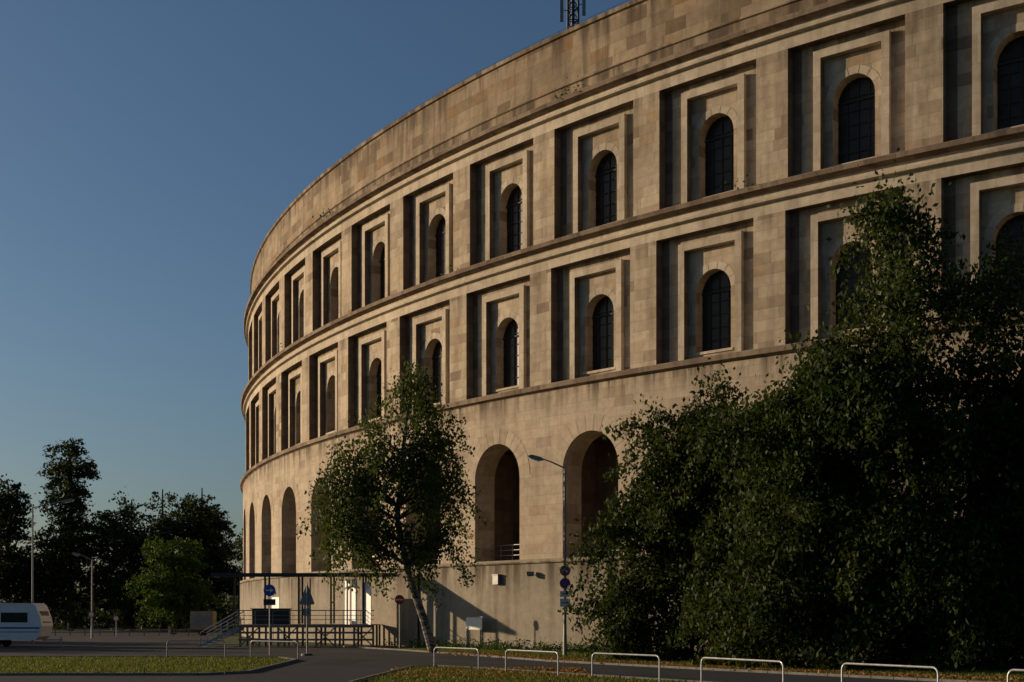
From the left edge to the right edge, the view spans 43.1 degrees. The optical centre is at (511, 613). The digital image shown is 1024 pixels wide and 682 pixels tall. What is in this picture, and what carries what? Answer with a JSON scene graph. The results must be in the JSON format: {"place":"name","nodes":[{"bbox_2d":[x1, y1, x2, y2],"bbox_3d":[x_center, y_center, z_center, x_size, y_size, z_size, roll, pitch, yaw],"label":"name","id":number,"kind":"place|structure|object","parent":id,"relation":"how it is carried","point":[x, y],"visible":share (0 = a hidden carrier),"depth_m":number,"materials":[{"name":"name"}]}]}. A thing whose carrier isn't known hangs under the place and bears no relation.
{"place":"outdoors","nodes":[
{"label":"outdoors","id":0,"kind":"place"},
{"bbox_2d":[108,653,226,653],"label":"asphalt repair patch","id":1,"kind":"object","parent":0,"point":[168,653],"visible":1,"depth_m":76.69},
{"bbox_2d":[0,0,631,613],"label":"sky","id":2,"kind":"structure","parent":0,"point":[150,150],"materials":[{"name":"blue"}]},
{"bbox_2d":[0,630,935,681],"bbox_3d":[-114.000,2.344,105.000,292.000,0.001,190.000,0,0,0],"label":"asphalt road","id":3,"kind":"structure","parent":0,"point":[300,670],"depth_m":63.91,"materials":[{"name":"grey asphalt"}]},
{"bbox_2d":[0,603,63,646],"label":"parked caravan","id":4,"kind":"object","parent":3,"relation":"on","point":[25,621],"visible":0.98,"depth_m":92.00,"materials":[{"name":"white paint"}]},
{"bbox_2d":[1,611,50,622],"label":"windows","id":5,"kind":"structure","parent":4,"relation":"in","point":[5,617],"depth_m":91.99,"materials":[{"name":"black glass"}]},
{"bbox_2d":[31,499,74,642],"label":"street lamp","id":6,"kind":"object","parent":3,"relation":"on","point":[65,501],"visible":0.77,"depth_m":104.94,"materials":[{"name":"grey metal"}]},
{"bbox_2d":[72,552,92,637],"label":"street lamp","id":7,"kind":"object","parent":3,"relation":"on","point":[75,554],"visible":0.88,"depth_m":124.94,"materials":[{"name":"grey metal"}]},
{"bbox_2d":[88,611,93,638],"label":"traffic sign","id":8,"kind":"object","parent":3,"relation":"on","point":[90,614],"visible":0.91,"depth_m":121.93,"materials":[{"name":"metal"}]},
{"bbox_2d":[113,615,118,636],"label":"traffic sign","id":9,"kind":"object","parent":3,"relation":"on","point":[116,618],"visible":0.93,"depth_m":129.93,"materials":[{"name":"metal"}]},
{"bbox_2d":[51,628,233,635],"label":"wooden fence","id":10,"kind":"object","parent":3,"relation":"on","point":[114,629],"visible":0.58,"depth_m":139.96,"materials":[{"name":"brown wood"}]},
{"bbox_2d":[135,489,189,628],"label":"poplar tree","id":11,"kind":"object","parent":3,"relation":"on","point":[163,520],"visible":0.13,"depth_m":187.38,"materials":[{"name":"green plant"}]},
{"bbox_2d":[121,534,225,633],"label":"linden tree","id":12,"kind":"object","parent":3,"relation":"on","point":[174,587],"visible":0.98,"depth_m":148.70,"materials":[{"name":"green plant"}]},
{"bbox_2d":[183,611,216,635],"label":"box trailer","id":13,"kind":"object","parent":3,"relation":"on","point":[203,619],"visible":0.79,"depth_m":140.00,"materials":[{"name":"metal"}]},
{"bbox_2d":[264,584,275,654],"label":"direction sign","id":14,"kind":"object","parent":3,"relation":"on","point":[269,590],"visible":0.87,"depth_m":73.93,"materials":[{"name":"metal"}]},
{"bbox_2d":[250,640,299,659],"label":"tubular railing","id":15,"kind":"object","parent":3,"relation":"on","point":[276,641],"visible":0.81,"depth_m":67.46,"materials":[{"name":"metal"}]},
{"bbox_2d":[197,573,398,646],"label":"entrance pavilion","id":16,"kind":"structure","parent":3,"relation":"on","point":[289,618],"depth_m":92.25,"materials":[{"name":"paint"}]},
{"bbox_2d":[272,579,370,624],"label":"white door panels","id":17,"kind":"structure","parent":16,"relation":"in","point":[367,588],"depth_m":92.71,"materials":[{"name":"paint"}]},
{"bbox_2d":[300,583,313,655],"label":"triangular warning sign","id":18,"kind":"object","parent":3,"relation":"on","point":[306,599],"visible":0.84,"depth_m":73.04,"materials":[{"name":"metal"}]},
{"bbox_2d":[1,620,1014,681],"bbox_3d":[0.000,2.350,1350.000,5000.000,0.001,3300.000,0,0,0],"label":"ground","id":19,"kind":"structure","parent":0,"point":[231,639],"depth_m":103.14,"materials":[{"name":"grey asphalt"}]},
{"bbox_2d":[0,473,45,602],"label":"poplar tree","id":20,"kind":"object","parent":19,"relation":"on","point":[13,562],"visible":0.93,"depth_m":178.85,"materials":[{"name":"green plant"}]},
{"bbox_2d":[5,438,124,630],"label":"poplar tree","id":21,"kind":"object","parent":19,"relation":"on","point":[57,575],"visible":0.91,"depth_m":180.79,"materials":[{"name":"green plant"}]},
{"bbox_2d":[0,562,237,628],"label":"distant tree line","id":22,"kind":"object","parent":19,"relation":"on","point":[80,622],"visible":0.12,"depth_m":213.13,"materials":[{"name":"green plant"}]},
{"bbox_2d":[79,486,167,630],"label":"poplar tree","id":23,"kind":"object","parent":19,"relation":"on","point":[130,542],"visible":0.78,"depth_m":182.47,"materials":[{"name":"green plant"}]},
{"bbox_2d":[166,640,225,656],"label":"tubular railing","id":24,"kind":"object","parent":19,"relation":"on","point":[192,640],"visible":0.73,"depth_m":69.08,"materials":[{"name":"metal"}]},
{"bbox_2d":[158,488,242,614],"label":"linden tree","id":25,"kind":"object","parent":19,"relation":"on","point":[206,525],"visible":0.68,"depth_m":184.34,"materials":[{"name":"green plant"}]},
{"bbox_2d":[228,528,242,627],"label":"linden tree","id":26,"kind":"object","parent":19,"relation":"on","point":[240,543],"visible":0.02,"depth_m":193.48,"materials":[{"name":"green plant"}]},
{"bbox_2d":[291,355,488,652],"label":"birch tree","id":27,"kind":"object","parent":19,"relation":"on","point":[360,528],"visible":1,"depth_m":77.29,"materials":[{"name":"green plant"}]},
{"bbox_2d":[395,595,403,647],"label":"no entry sign","id":28,"kind":"object","parent":19,"relation":"on","point":[399,599],"visible":0.91,"depth_m":85.93,"materials":[{"name":"metal"}]},
{"bbox_2d":[434,647,478,669],"bbox_3d":[-2.345,1.925,54.250,0.158,1.050,3.500,0,0,-36],"label":"tubular railing","id":29,"kind":"object","parent":19,"relation":"on","point":[457,648],"visible":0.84,"depth_m":54.24,"materials":[{"name":"metal"}]},
{"bbox_2d":[466,617,482,647],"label":"notice board","id":30,"kind":"object","parent":19,"relation":"on","point":[473,623],"visible":0.81,"depth_m":86.51,"materials":[{"name":"white paint"}]},
{"bbox_2d":[0,646,997,681],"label":"kerb","id":31,"kind":"structure","parent":19,"relation":"on","point":[584,662],"depth_m":50.74,"materials":[{"name":"concrete"}]},
{"bbox_2d":[0,647,1023,681],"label":"lawn grass","id":32,"kind":"structure","parent":19,"relation":"on","point":[132,664],"depth_m":54.64,"materials":[{"name":"green plant"}]},
{"bbox_2d":[505,649,558,675],"bbox_3d":[0.745,1.925,50.050,0.155,1.050,4.003,0,0,-31],"label":"tubular railing","id":33,"kind":"object","parent":19,"relation":"on","point":[530,651],"visible":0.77,"depth_m":50.16,"materials":[{"name":"metal"}]},
{"bbox_2d":[380,634,699,652],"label":"weeds","id":34,"kind":"object","parent":19,"relation":"on","point":[546,647],"visible":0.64,"depth_m":82.74,"materials":[{"name":"green plant"}]},
{"bbox_2d":[528,454,566,655],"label":"street lamp","id":35,"kind":"object","parent":19,"relation":"on","point":[535,458],"visible":0.88,"depth_m":71.93,"materials":[{"name":"grey metal"}]},
{"bbox_2d":[560,565,569,606],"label":"no stopping sign","id":36,"kind":"object","parent":35,"relation":"attached to","point":[564,583],"visible":0.83,"depth_m":71.82,"materials":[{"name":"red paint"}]},
{"bbox_2d":[592,652,660,680],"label":"tubular railing","id":37,"kind":"object","parent":19,"relation":"on","point":[633,655],"visible":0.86,"depth_m":45.45,"materials":[{"name":"metal"}]},
{"bbox_2d":[240,0,1023,660],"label":"cornices and podium","id":38,"kind":"object","parent":19,"relation":"on","point":[626,52],"visible":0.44,"depth_m":83.41,"materials":[{"name":"stone"}]},
{"bbox_2d":[362,0,627,646],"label":"roof railing and downpipes","id":39,"kind":"object","parent":38,"relation":"on","point":[390,123],"visible":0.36,"depth_m":92.38,"materials":[{"name":"metal"}]},
{"bbox_2d":[492,574,500,583],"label":"wall junction box","id":40,"kind":"object","parent":38,"relation":"attached to","point":[496,578],"visible":1,"depth_m":85.19,"materials":[{"name":"white plastic"}]},
{"bbox_2d":[280,75,753,560],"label":"ledge plants","id":41,"kind":"object","parent":38,"relation":"on","point":[320,215],"visible":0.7,"depth_m":82.11,"materials":[{"name":"green plant"}]},
{"bbox_2d":[560,0,585,28],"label":"antenna mast","id":42,"kind":"object","parent":38,"relation":"on","point":[572,5],"visible":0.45,"depth_m":84.38,"materials":[{"name":"metal"}]},
{"bbox_2d":[243,0,1023,579],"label":"walls","id":43,"kind":"structure","parent":38,"relation":"on","point":[931,74],"depth_m":81.54,"materials":[{"name":"stone"}]},
{"bbox_2d":[243,0,1023,530],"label":"window frames","id":44,"kind":"structure","parent":43,"relation":"attached to","point":[739,124],"depth_m":80.09,"materials":[{"name":"stone"}]},
{"bbox_2d":[377,36,1023,417],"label":"window glass","id":45,"kind":"object","parent":44,"relation":"in","point":[1015,93],"visible":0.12,"depth_m":75.22,"materials":[{"name":"black glass"}]},
{"bbox_2d":[334,36,1023,563],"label":"window bars and railings","id":46,"kind":"object","parent":43,"relation":"attached to","point":[728,286],"visible":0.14,"depth_m":75.58,"materials":[{"name":"black metal"}]},
{"bbox_2d":[373,651,1023,681],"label":"fallen leaves","id":47,"kind":"object","parent":19,"relation":"on","point":[667,663],"visible":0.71,"depth_m":51.40,"materials":[{"name":"brown plant"}]},
{"bbox_2d":[558,358,864,661],"bbox_3d":[9.961,-5.146,64.206,16.238,15.192,10.059,0,0,26],"label":"broadleaf tree","id":48,"kind":"object","parent":19,"relation":"on","point":[676,505],"visible":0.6,"depth_m":64.50,"materials":[{"name":"green plant"}]},
{"bbox_2d":[701,657,783,681],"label":"tubular railing","id":49,"kind":"object","parent":19,"relation":"on","point":[703,658],"visible":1,"depth_m":40.61,"materials":[{"name":"metal"}]},
{"bbox_2d":[665,147,1023,671],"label":"broadleaf tree","id":50,"kind":"object","parent":19,"relation":"on","point":[832,379],"visible":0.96,"depth_m":54.37,"materials":[{"name":"green plant"}]},
{"bbox_2d":[841,662,938,681],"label":"tubular railing","id":51,"kind":"object","parent":19,"relation":"on","point":[892,665],"visible":1,"depth_m":35.98,"materials":[{"name":"metal"}]},
{"bbox_2d":[911,221,1023,666],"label":"broadleaf tree","id":52,"kind":"object","parent":19,"relation":"on","point":[1003,365],"visible":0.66,"depth_m":54.15,"materials":[{"name":"green plant"}]},
{"bbox_2d":[1007,669,1023,681],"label":"tubular railing","id":53,"kind":"object","parent":19,"relation":"on","point":[1009,672],"visible":1,"depth_m":33.19,"materials":[{"name":"metal"}]}
]}

